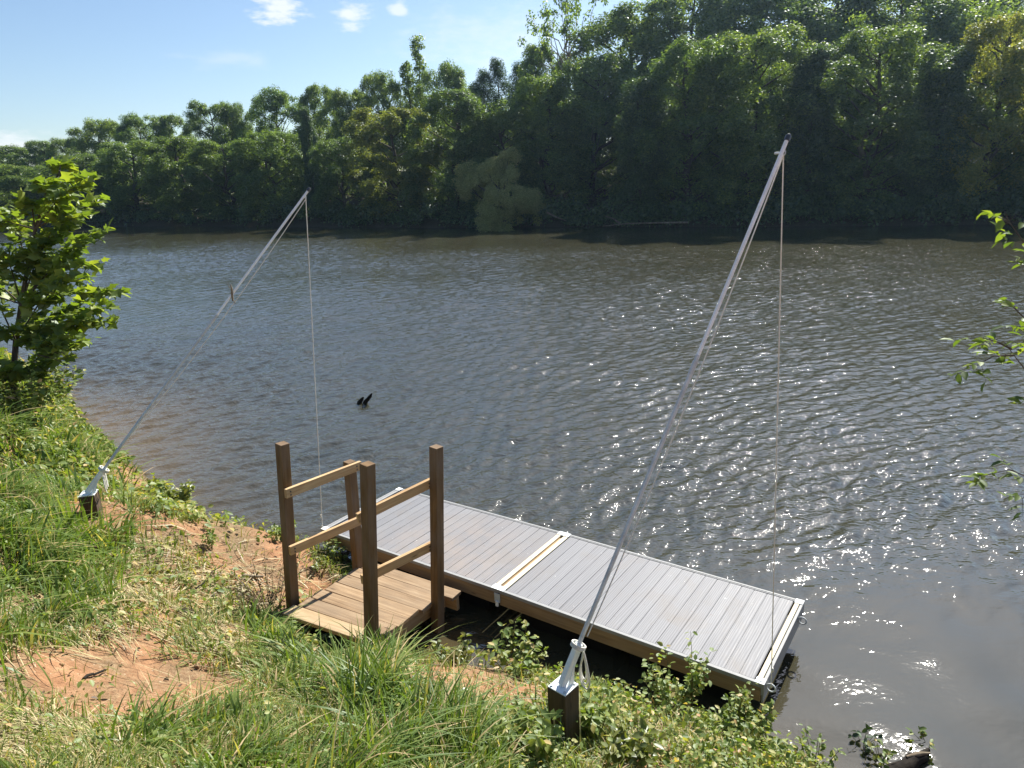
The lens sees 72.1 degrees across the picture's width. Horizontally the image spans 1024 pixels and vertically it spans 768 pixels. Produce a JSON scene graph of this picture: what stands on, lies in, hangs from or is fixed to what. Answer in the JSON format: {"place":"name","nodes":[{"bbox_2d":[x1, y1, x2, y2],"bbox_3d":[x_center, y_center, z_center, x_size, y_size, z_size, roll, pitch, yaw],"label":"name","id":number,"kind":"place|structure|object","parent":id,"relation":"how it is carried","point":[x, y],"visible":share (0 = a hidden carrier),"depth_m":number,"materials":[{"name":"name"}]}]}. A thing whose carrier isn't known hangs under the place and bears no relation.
{"place":"outdoors","nodes":[
{"label":"outdoors","id":0,"kind":"place"},
{"bbox_2d":[0,224,1023,767],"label":"water","id":1,"kind":"structure","parent":0,"point":[536,376],"depth_m":12.89,"materials":[{"name":"grey liquid"}]},
{"bbox_2d":[357,393,371,403],"bbox_3d":[-2.831,0.357,13.489,0.346,0.374,0.115,-2,16,0],"label":"snag","id":2,"kind":"object","parent":1,"relation":"in","point":[365,401],"visible":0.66,"depth_m":13.45,"materials":[{"name":"brown wood"}]},
{"bbox_2d":[320,487,806,702],"bbox_3d":[0.227,2.011,7.141,5.026,0.541,1.320,9,20,33],"label":"floating dock","id":3,"kind":"object","parent":1,"relation":"on","point":[547,580],"visible":0.89,"depth_m":6.49,"materials":[{"name":"grey"}]},
{"bbox_2d":[848,724,882,752],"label":"water sprig","id":4,"kind":"object","parent":1,"relation":"on","point":[858,734],"visible":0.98,"depth_m":5.12,"materials":[{"name":"green plant"}]},
{"bbox_2d":[862,739,897,767],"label":"water sprig","id":5,"kind":"object","parent":1,"relation":"on","point":[888,753],"visible":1,"depth_m":4.95,"materials":[{"name":"green plant"}]},
{"bbox_2d":[888,748,930,767],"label":"floating log","id":6,"kind":"object","parent":1,"relation":"on","point":[913,759],"visible":1,"depth_m":4.91,"materials":[{"name":"brown wood"}]},
{"bbox_2d":[906,726,935,749],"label":"water sprig","id":7,"kind":"object","parent":1,"relation":"on","point":[922,728],"visible":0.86,"depth_m":5.14,"materials":[{"name":"green plant"}]},
{"bbox_2d":[0,147,1023,767],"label":"ground","id":8,"kind":"structure","parent":0,"point":[118,687],"depth_m":5.98,"materials":[{"name":"red soil"}]},
{"bbox_2d":[0,163,43,208],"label":"broadleaf tree","id":9,"kind":"object","parent":8,"relation":"on","point":[1,165],"visible":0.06,"depth_m":106.31,"materials":[{"name":"green plant"}]},
{"bbox_2d":[0,143,45,201],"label":"broadleaf tree","id":10,"kind":"object","parent":8,"relation":"on","point":[15,149],"visible":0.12,"depth_m":111.69,"materials":[{"name":"green plant"}]},
{"bbox_2d":[6,140,61,195],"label":"broadleaf tree","id":11,"kind":"object","parent":8,"relation":"on","point":[34,149],"visible":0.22,"depth_m":109.72,"materials":[{"name":"green plant"}]},
{"bbox_2d":[0,164,78,216],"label":"broadleaf tree","id":12,"kind":"object","parent":8,"relation":"on","point":[10,171],"visible":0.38,"depth_m":95.16,"materials":[{"name":"green plant"}]},
{"bbox_2d":[0,354,83,426],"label":"bush","id":13,"kind":"object","parent":8,"relation":"on","point":[36,400],"visible":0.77,"depth_m":10.62,"materials":[{"name":"green plant"}]},
{"bbox_2d":[27,365,85,394],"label":"bush","id":14,"kind":"object","parent":8,"relation":"on","point":[62,376],"visible":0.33,"depth_m":14.13,"materials":[{"name":"green plant"}]},
{"bbox_2d":[36,137,87,207],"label":"broadleaf tree","id":15,"kind":"object","parent":8,"relation":"on","point":[60,143],"visible":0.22,"depth_m":106.80,"materials":[{"name":"green plant"}]},
{"bbox_2d":[0,153,131,408],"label":"sapling","id":16,"kind":"object","parent":8,"relation":"on","point":[50,279],"visible":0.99,"depth_m":10.41,"materials":[{"name":"green plant"}]},
{"bbox_2d":[19,153,126,220],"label":"broadleaf tree","id":17,"kind":"object","parent":8,"relation":"on","point":[82,163],"visible":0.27,"depth_m":91.17,"materials":[{"name":"green plant"}]},
{"bbox_2d":[82,669,105,679],"bbox_3d":[-2.481,1.725,4.182,0.032,0.069,0.151,4,17,20],"label":"bark strip","id":18,"kind":"object","parent":8,"relation":"on","point":[92,674],"visible":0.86,"depth_m":4.17,"materials":[{"name":"brown wood"}]},
{"bbox_2d":[65,117,143,197],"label":"broadleaf tree","id":19,"kind":"object","parent":8,"relation":"on","point":[91,128],"visible":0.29,"depth_m":101.80,"materials":[{"name":"green plant"}]},
{"bbox_2d":[106,110,173,202],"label":"broadleaf tree","id":20,"kind":"object","parent":8,"relation":"on","point":[128,126],"visible":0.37,"depth_m":99.24,"materials":[{"name":"green plant"}]},
{"bbox_2d":[91,139,194,217],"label":"broadleaf tree","id":21,"kind":"object","parent":8,"relation":"on","point":[116,177],"visible":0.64,"depth_m":87.12,"materials":[{"name":"green plant"}]},
{"bbox_2d":[151,114,202,202],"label":"broadleaf tree","id":22,"kind":"object","parent":8,"relation":"on","point":[163,126],"visible":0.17,"depth_m":97.28,"materials":[{"name":"green plant"}]},
{"bbox_2d":[162,479,194,502],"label":"weed plant","id":23,"kind":"object","parent":8,"relation":"on","point":[185,492],"visible":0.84,"depth_m":9.13,"materials":[{"name":"green plant"}]},
{"bbox_2d":[132,135,237,220],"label":"broadleaf tree","id":24,"kind":"object","parent":8,"relation":"on","point":[172,167],"visible":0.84,"depth_m":81.27,"materials":[{"name":"green plant"}]},
{"bbox_2d":[78,187,310,519],"bbox_3d":[-3.024,-0.228,6.850,2.472,3.166,0.165,-10,18,-26],"label":"hoist pole","id":25,"kind":"object","parent":8,"relation":"on","point":[87,493],"visible":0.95,"depth_m":6.73,"materials":[{"name":"silver metal"}]},
{"bbox_2d":[98,199,322,527],"bbox_3d":[-2.975,0.068,7.019,2.214,3.615,0.141,-11,18,-27],"label":"rope","id":26,"kind":"object","parent":25,"relation":"hanging from","point":[104,478],"visible":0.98,"depth_m":6.92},
{"bbox_2d":[227,283,234,302],"bbox_3d":[-2.726,-0.877,6.838,0.085,0.218,0.019,7,19,29],"label":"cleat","id":27,"kind":"object","parent":25,"relation":"attached to","point":[231,288],"visible":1,"depth_m":6.83,"materials":[{"name":"grey metal"}]},
{"bbox_2d":[198,524,217,549],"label":"weed plant","id":28,"kind":"object","parent":8,"relation":"on","point":[211,536],"visible":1,"depth_m":6.98,"materials":[{"name":"green plant"}]},
{"bbox_2d":[194,565,222,588],"bbox_3d":[-2.744,1.744,6.386,0.044,0.085,0.521,-2,16,0],"label":"stick","id":29,"kind":"object","parent":8,"relation":"on","point":[205,580],"visible":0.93,"depth_m":6.25,"materials":[{"name":"brown wood"}]},
{"bbox_2d":[181,98,247,201],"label":"broadleaf tree","id":30,"kind":"object","parent":8,"relation":"on","point":[197,122],"visible":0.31,"depth_m":92.65,"materials":[{"name":"green plant"}]},
{"bbox_2d":[181,138,289,219],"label":"broadleaf tree","id":31,"kind":"object","parent":8,"relation":"on","point":[211,160],"visible":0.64,"depth_m":78.81,"materials":[{"name":"green plant"}]},
{"bbox_2d":[211,101,259,201],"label":"broadleaf tree","id":32,"kind":"object","parent":8,"relation":"on","point":[235,111],"visible":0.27,"depth_m":92.93,"materials":[{"name":"green plant"}]},
{"bbox_2d":[241,574,263,577],"bbox_3d":[-2.542,1.880,6.896,0.207,0.114,0.042,-15,21,-37],"label":"wood scrap","id":33,"kind":"object","parent":8,"relation":"on","point":[251,576],"visible":0.71,"depth_m":6.88,"materials":[{"name":"brown wood"}]},
{"bbox_2d":[223,548,309,611],"bbox_3d":[-2.309,1.882,6.478,0.649,0.459,0.758,3,17,16],"label":"weed plant","id":34,"kind":"object","parent":8,"relation":"on","point":[257,594],"visible":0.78,"depth_m":6.50,"materials":[{"name":"green plant"}]},
{"bbox_2d":[227,128,325,218],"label":"broadleaf tree","id":35,"kind":"object","parent":8,"relation":"on","point":[276,143],"visible":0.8,"depth_m":75.20,"materials":[{"name":"green plant"}]},
{"bbox_2d":[14,469,541,718],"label":"clay clods","id":36,"kind":"object","parent":8,"relation":"on","point":[195,666],"visible":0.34,"depth_m":4.65,"materials":[{"name":"brown soil"}]},
{"bbox_2d":[233,83,323,199],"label":"broadleaf tree","id":37,"kind":"object","parent":8,"relation":"on","point":[276,101],"visible":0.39,"depth_m":86.86,"materials":[{"name":"green plant"}]},
{"bbox_2d":[268,520,295,540],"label":"weed plant","id":38,"kind":"object","parent":8,"relation":"on","point":[274,529],"visible":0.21,"depth_m":7.85,"materials":[{"name":"green plant"}]},
{"bbox_2d":[0,349,591,767],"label":"tall grass","id":39,"kind":"structure","parent":8,"relation":"on","point":[463,709],"depth_m":4.12,"materials":[{"name":"green plant"}]},
{"bbox_2d":[297,104,322,214],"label":"vine covered tree","id":40,"kind":"object","parent":8,"relation":"on","point":[306,126],"visible":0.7,"depth_m":74.02,"materials":[{"name":"green plant"}]},
{"bbox_2d":[310,553,331,572],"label":"weed plant","id":41,"kind":"object","parent":8,"relation":"on","point":[316,566],"visible":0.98,"depth_m":7.40,"materials":[{"name":"green plant"}]},
{"bbox_2d":[298,622,349,646],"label":"grass","id":42,"kind":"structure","parent":8,"relation":"on","point":[324,634],"depth_m":6.15,"materials":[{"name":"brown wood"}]},
{"bbox_2d":[298,82,352,198],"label":"broadleaf tree","id":43,"kind":"object","parent":8,"relation":"on","point":[313,93],"visible":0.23,"depth_m":86.35,"materials":[{"name":"green plant"}]},
{"bbox_2d":[0,433,657,767],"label":"dead leaves","id":44,"kind":"object","parent":8,"relation":"on","point":[179,685],"visible":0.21,"depth_m":4.40,"materials":[{"name":"brown plant"}]},
{"bbox_2d":[323,538,347,558],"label":"weed plant","id":45,"kind":"object","parent":8,"relation":"on","point":[333,550],"visible":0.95,"depth_m":7.69,"materials":[{"name":"green plant"}]},
{"bbox_2d":[314,85,375,200],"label":"broadleaf tree","id":46,"kind":"object","parent":8,"relation":"on","point":[337,99],"visible":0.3,"depth_m":82.06,"materials":[{"name":"green plant"}]},
{"bbox_2d":[306,134,387,217],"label":"broadleaf tree","id":47,"kind":"object","parent":8,"relation":"on","point":[336,173],"visible":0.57,"depth_m":70.91,"materials":[{"name":"green plant"}]},
{"bbox_2d":[275,441,460,643],"bbox_3d":[-1.345,1.724,6.479,1.398,2.639,1.157,8,19,30],"label":"wooden landing","id":48,"kind":"object","parent":8,"relation":"on","point":[384,594],"visible":0.83,"depth_m":6.34,"materials":[{"name":"brown wood"}]},
{"bbox_2d":[346,68,414,197],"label":"broadleaf tree","id":49,"kind":"object","parent":8,"relation":"on","point":[374,84],"visible":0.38,"depth_m":80.81,"materials":[{"name":"green plant"}]},
{"bbox_2d":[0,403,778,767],"bbox_3d":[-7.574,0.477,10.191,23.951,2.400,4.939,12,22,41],"label":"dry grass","id":50,"kind":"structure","parent":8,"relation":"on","point":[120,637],"depth_m":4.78,"materials":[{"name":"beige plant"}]},
{"bbox_2d":[339,105,448,219],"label":"broadleaf tree","id":51,"kind":"object","parent":8,"relation":"on","point":[384,161],"visible":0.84,"depth_m":65.92,"materials":[{"name":"green plant"}]},
{"bbox_2d":[0,351,820,767],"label":"short grass","id":52,"kind":"structure","parent":8,"relation":"on","point":[266,661],"depth_m":4.39,"materials":[{"name":"green plant"}]},
{"bbox_2d":[398,33,429,164],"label":"broadleaf tree","id":53,"kind":"object","parent":8,"relation":"on","point":[405,68],"visible":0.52,"depth_m":80.61,"materials":[{"name":"green plant"}]},
{"bbox_2d":[0,351,837,767],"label":"leafy ground cover","id":54,"kind":"object","parent":8,"relation":"on","point":[642,707],"visible":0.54,"depth_m":4.81,"materials":[{"name":"green plant"}]},
{"bbox_2d":[396,86,499,215],"bbox_3d":[-6.453,-21.359,65.742,9.915,11.564,12.317,-8,17,-21],"label":"broadleaf tree","id":55,"kind":"object","parent":8,"relation":"on","point":[464,107],"visible":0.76,"depth_m":63.50,"materials":[{"name":"green plant"}]},
{"bbox_2d":[412,58,486,195],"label":"broadleaf tree","id":56,"kind":"object","parent":8,"relation":"on","point":[452,78],"visible":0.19,"depth_m":76.75,"materials":[{"name":"green plant"}]},
{"bbox_2d":[425,632,479,665],"bbox_3d":[-0.451,2.104,5.470,0.439,0.293,0.329,-2,16,0],"label":"weed plant","id":57,"kind":"object","parent":8,"relation":"on","point":[454,656],"visible":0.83,"depth_m":5.45,"materials":[{"name":"green plant"}]},
{"bbox_2d":[461,67,512,150],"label":"pine tree","id":58,"kind":"object","parent":8,"relation":"on","point":[479,82],"visible":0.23,"depth_m":77.72,"materials":[{"name":"green plant"}]},
{"bbox_2d":[481,56,514,149],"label":"pine tree","id":59,"kind":"object","parent":8,"relation":"on","point":[497,73],"visible":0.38,"depth_m":78.02,"materials":[{"name":"green plant"}]},
{"bbox_2d":[451,146,548,232],"bbox_3d":[-0.908,-15.502,59.203,8.038,9.563,5.370,-8,-24,2],"label":"bush","id":60,"kind":"object","parent":8,"relation":"on","point":[493,216],"visible":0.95,"depth_m":57.63,"materials":[{"name":"green plant"}]},
{"bbox_2d":[458,106,545,211],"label":"broadleaf tree","id":61,"kind":"object","parent":8,"relation":"on","point":[513,124],"visible":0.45,"depth_m":62.65,"materials":[{"name":"green plant"}]},
{"bbox_2d":[476,618,547,676],"bbox_3d":[0.051,2.159,5.578,0.535,0.348,0.567,8,19,30],"label":"weed plant","id":62,"kind":"object","parent":8,"relation":"on","point":[516,660],"visible":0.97,"depth_m":5.55,"materials":[{"name":"green plant"}]},
{"bbox_2d":[499,61,524,161],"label":"pine tree","id":63,"kind":"object","parent":8,"relation":"on","point":[514,68],"visible":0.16,"depth_m":76.34,"materials":[{"name":"green plant"}]},
{"bbox_2d":[11,176,1023,227],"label":"riverbank undergrowth","id":64,"kind":"object","parent":8,"relation":"on","point":[801,205],"visible":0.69,"depth_m":55.49,"materials":[{"name":"green plant"}]},
{"bbox_2d":[13,0,1023,203],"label":"woodland","id":65,"kind":"object","parent":8,"relation":"on","point":[945,34],"visible":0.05,"depth_m":60.12,"materials":[{"name":"green plant"}]},
{"bbox_2d":[501,699,562,763],"bbox_3d":[0.116,1.991,3.955,0.386,0.318,0.284,9,20,34],"label":"weed plant","id":66,"kind":"object","parent":8,"relation":"on","point":[538,745],"visible":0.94,"depth_m":3.90,"materials":[{"name":"green plant"}]},
{"bbox_2d":[512,40,565,188],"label":"broadleaf tree","id":67,"kind":"object","parent":8,"relation":"on","point":[529,51],"visible":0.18,"depth_m":72.96,"materials":[{"name":"green plant"}]},
{"bbox_2d":[482,70,597,207],"bbox_3d":[2.403,-22.270,65.603,11.190,12.515,11.323,-3,16,-2],"label":"broadleaf tree","id":68,"kind":"object","parent":8,"relation":"on","point":[550,125],"visible":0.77,"depth_m":62.72,"materials":[{"name":"green plant"}]},
{"bbox_2d":[546,212,565,220],"bbox_3d":[3.699,-13.980,58.674,1.679,0.841,0.152,-2,16,0],"label":"fallen limb","id":69,"kind":"object","parent":8,"relation":"on","point":[554,216],"visible":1,"depth_m":58.64,"materials":[{"name":"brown wood"}]},
{"bbox_2d":[517,0,608,188],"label":"broadleaf tree","id":70,"kind":"object","parent":8,"relation":"on","point":[563,31],"visible":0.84,"depth_m":70.45,"materials":[{"name":"green plant"}]},
{"bbox_2d":[579,692,616,738],"bbox_3d":[0.496,2.129,4.483,0.292,0.318,0.324,-16,21,-39],"label":"weed plant","id":71,"kind":"object","parent":8,"relation":"on","point":[591,721],"visible":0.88,"depth_m":4.42,"materials":[{"name":"green plant"}]},
{"bbox_2d":[544,49,666,201],"bbox_3d":[9.369,-23.734,65.593,11.621,13.920,12.520,11,21,37],"label":"broadleaf tree","id":72,"kind":"object","parent":8,"relation":"on","point":[597,119],"visible":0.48,"depth_m":64.08,"materials":[{"name":"green plant"}]},
{"bbox_2d":[599,718,663,767],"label":"weed plant","id":73,"kind":"object","parent":8,"relation":"on","point":[630,750],"visible":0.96,"depth_m":4.08,"materials":[{"name":"green plant"}]},
{"bbox_2d":[612,75,671,216],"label":"vine covered tree","id":74,"kind":"object","parent":8,"relation":"on","point":[639,183],"visible":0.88,"depth_m":56.60,"materials":[{"name":"green plant"}]},
{"bbox_2d":[606,221,687,225],"bbox_3d":[10.170,-12.231,53.701,6.516,0.196,0.152,-2,16,0],"label":"fallen limb","id":75,"kind":"object","parent":8,"relation":"on","point":[683,222],"visible":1,"depth_m":53.65,"materials":[{"name":"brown wood"}]},
{"bbox_2d":[565,0,732,185],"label":"broadleaf tree","id":76,"kind":"object","parent":8,"relation":"on","point":[622,22],"visible":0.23,"depth_m":68.28,"materials":[{"name":"green plant"}]},
{"bbox_2d":[548,133,790,748],"bbox_3d":[0.940,0.460,4.336,1.745,3.777,0.171,-12,19,-30],"label":"hoist pole","id":77,"kind":"object","parent":8,"relation":"on","point":[563,691],"visible":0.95,"depth_m":4.26,"materials":[{"name":"white metal"}]},
{"bbox_2d":[570,156,783,689],"bbox_3d":[1.099,0.575,4.392,1.734,3.802,0.201,-11,19,-29],"label":"rope","id":78,"kind":"object","parent":77,"relation":"hanging from","point":[579,649],"visible":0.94,"depth_m":4.26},
{"bbox_2d":[637,641,715,714],"bbox_3d":[1.227,2.286,5.277,0.525,0.582,0.538,6,18,26],"label":"weed plant","id":79,"kind":"object","parent":8,"relation":"on","point":[661,685],"visible":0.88,"depth_m":5.23,"materials":[{"name":"green plant"}]},
{"bbox_2d":[684,631,698,718],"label":"weed plant","id":80,"kind":"object","parent":8,"relation":"on","point":[689,677],"visible":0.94,"depth_m":5.17,"materials":[{"name":"green plant"}]},
{"bbox_2d":[623,0,776,173],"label":"broadleaf tree","id":81,"kind":"object","parent":8,"relation":"on","point":[661,7],"visible":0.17,"depth_m":66.86,"materials":[{"name":"green plant"}]},
{"bbox_2d":[631,33,785,215],"bbox_3d":[15.373,-20.269,56.029,11.509,13.816,10.726,-5,16,-10],"label":"broadleaf tree","id":82,"kind":"object","parent":8,"relation":"on","point":[665,69],"visible":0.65,"depth_m":54.94,"materials":[{"name":"green plant"}]},
{"bbox_2d":[707,684,777,736],"bbox_3d":[1.610,2.366,4.897,0.400,0.383,0.455,12,21,39],"label":"weed plant","id":83,"kind":"object","parent":8,"relation":"on","point":[750,717],"visible":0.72,"depth_m":4.87,"materials":[{"name":"green plant"}]},
{"bbox_2d":[730,681,756,726],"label":"weed plant","id":84,"kind":"object","parent":8,"relation":"on","point":[736,710],"visible":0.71,"depth_m":4.87,"materials":[{"name":"green plant"}]},
{"bbox_2d":[675,20,821,209],"bbox_3d":[18.487,-20.405,55.373,10.866,14.134,13.357,-1,16,3],"label":"broadleaf tree","id":85,"kind":"object","parent":8,"relation":"on","point":[744,122],"visible":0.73,"depth_m":52.25,"materials":[{"name":"green plant"}]},
{"bbox_2d":[666,0,845,178],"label":"broadleaf tree","id":86,"kind":"object","parent":8,"relation":"on","point":[805,10],"visible":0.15,"depth_m":62.42,"materials":[{"name":"green plant"}]},
{"bbox_2d":[774,41,844,216],"bbox_3d":[22.003,-18.437,52.021,5.096,12.512,5.091,-5,16,-9],"label":"vine covered tree","id":87,"kind":"object","parent":8,"relation":"on","point":[810,139],"visible":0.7,"depth_m":51.40,"materials":[{"name":"green plant"}]},
{"bbox_2d":[795,723,845,767],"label":"weed plant","id":88,"kind":"object","parent":8,"relation":"on","point":[823,746],"visible":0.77,"depth_m":4.76,"materials":[{"name":"green plant"}]},
{"bbox_2d":[755,0,912,163],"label":"broadleaf tree","id":89,"kind":"object","parent":8,"relation":"on","point":[842,7],"visible":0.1,"depth_m":62.62,"materials":[{"name":"green plant"}]},
{"bbox_2d":[770,20,963,214],"bbox_3d":[25.306,-19.159,51.924,11.865,13.385,12.390,-7,17,-16],"label":"broadleaf tree","id":90,"kind":"object","parent":8,"relation":"on","point":[857,60],"visible":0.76,"depth_m":49.51,"materials":[{"name":"green plant"}]},
{"bbox_2d":[807,0,988,176],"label":"broadleaf tree","id":91,"kind":"object","parent":8,"relation":"on","point":[947,6],"visible":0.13,"depth_m":60.34,"materials":[{"name":"green plant"}]},
{"bbox_2d":[897,43,979,211],"bbox_3d":[30.027,-17.576,49.562,4.966,11.659,5.096,3,17,18],"label":"vine covered tree","id":92,"kind":"object","parent":8,"relation":"on","point":[952,94],"visible":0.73,"depth_m":48.65,"materials":[{"name":"green plant"}]},
{"bbox_2d":[955,0,993,166],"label":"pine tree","id":93,"kind":"object","parent":8,"relation":"on","point":[971,12],"visible":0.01,"depth_m":65.22,"materials":[{"name":"green plant"}]},
{"bbox_2d":[933,10,1023,203],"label":"broadleaf tree","id":94,"kind":"object","parent":8,"relation":"on","point":[980,32],"visible":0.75,"depth_m":47.39,"materials":[{"name":"green plant"}]},
{"bbox_2d":[942,210,1023,520],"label":"ash shrub","id":95,"kind":"object","parent":8,"relation":"on","point":[981,482],"visible":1,"depth_m":4.39,"materials":[{"name":"green plant"}]},
{"bbox_2d":[951,0,1023,171],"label":"broadleaf tree","id":96,"kind":"object","parent":8,"relation":"on","point":[1016,2],"visible":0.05,"depth_m":62.58,"materials":[{"name":"green plant"}]},
{"bbox_2d":[965,55,1023,208],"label":"broadleaf tree","id":97,"kind":"object","parent":8,"relation":"on","point":[983,114],"visible":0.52,"depth_m":48.83,"materials":[{"name":"green plant"}]},
{"bbox_2d":[0,0,1023,174],"label":"sky","id":98,"kind":"structure","parent":0,"point":[63,63],"materials":[{"name":"blue"}]}
]}

